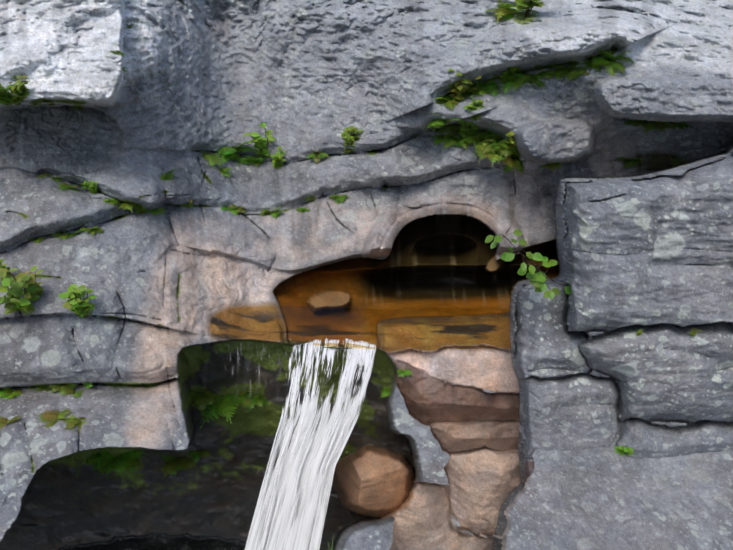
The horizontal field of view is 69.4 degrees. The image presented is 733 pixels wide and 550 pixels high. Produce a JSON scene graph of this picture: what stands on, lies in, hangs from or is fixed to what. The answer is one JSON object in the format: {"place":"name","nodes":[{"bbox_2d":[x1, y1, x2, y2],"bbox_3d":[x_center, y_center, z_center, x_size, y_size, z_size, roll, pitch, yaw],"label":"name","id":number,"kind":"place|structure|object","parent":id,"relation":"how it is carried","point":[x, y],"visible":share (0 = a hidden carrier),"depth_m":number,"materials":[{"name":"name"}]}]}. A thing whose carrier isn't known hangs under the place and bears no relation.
{"place":"outdoors","nodes":[
{"label":"outdoors","id":0,"kind":"place"},
{"bbox_2d":[244,338,375,549],"bbox_3d":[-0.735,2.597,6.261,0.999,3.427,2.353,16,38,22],"label":"waterfall","id":1,"kind":"structure","parent":0,"point":[286,536],"depth_m":5.92,"materials":[{"name":"liquid"}]},
{"bbox_2d":[0,0,732,549],"bbox_3d":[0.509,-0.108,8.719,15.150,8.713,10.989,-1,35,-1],"label":"terrain ground","id":2,"kind":"structure","parent":0,"point":[428,456],"depth_m":6.49,"materials":[{"name":"grey stone"}]},
{"bbox_2d":[225,340,290,400],"bbox_3d":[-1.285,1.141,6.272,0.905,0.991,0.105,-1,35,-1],"label":"water drips","id":3,"kind":"object","parent":2,"relation":"on","point":[247,367],"visible":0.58,"depth_m":6.15,"materials":[{"name":"white"}]},
{"bbox_2d":[0,0,700,549],"bbox_3d":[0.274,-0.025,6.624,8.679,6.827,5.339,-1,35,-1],"label":"plants","id":4,"kind":"object","parent":2,"relation":"on","point":[20,298],"visible":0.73,"depth_m":6.74,"materials":[{"name":"green plant"}]},
{"bbox_2d":[492,144,732,549],"bbox_3d":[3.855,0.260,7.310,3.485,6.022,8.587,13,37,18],"label":"bank rock","id":5,"kind":"object","parent":2,"relation":"on","point":[650,254],"visible":0.75,"depth_m":4.21,"materials":[{"name":"grey stone"}]},
{"bbox_2d":[275,215,557,349],"bbox_3d":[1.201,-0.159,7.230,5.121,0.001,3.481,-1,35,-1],"label":"pool water","id":6,"kind":"structure","parent":0,"point":[412,277],"depth_m":6.97,"materials":[{"name":"brown liquid"}]}
]}

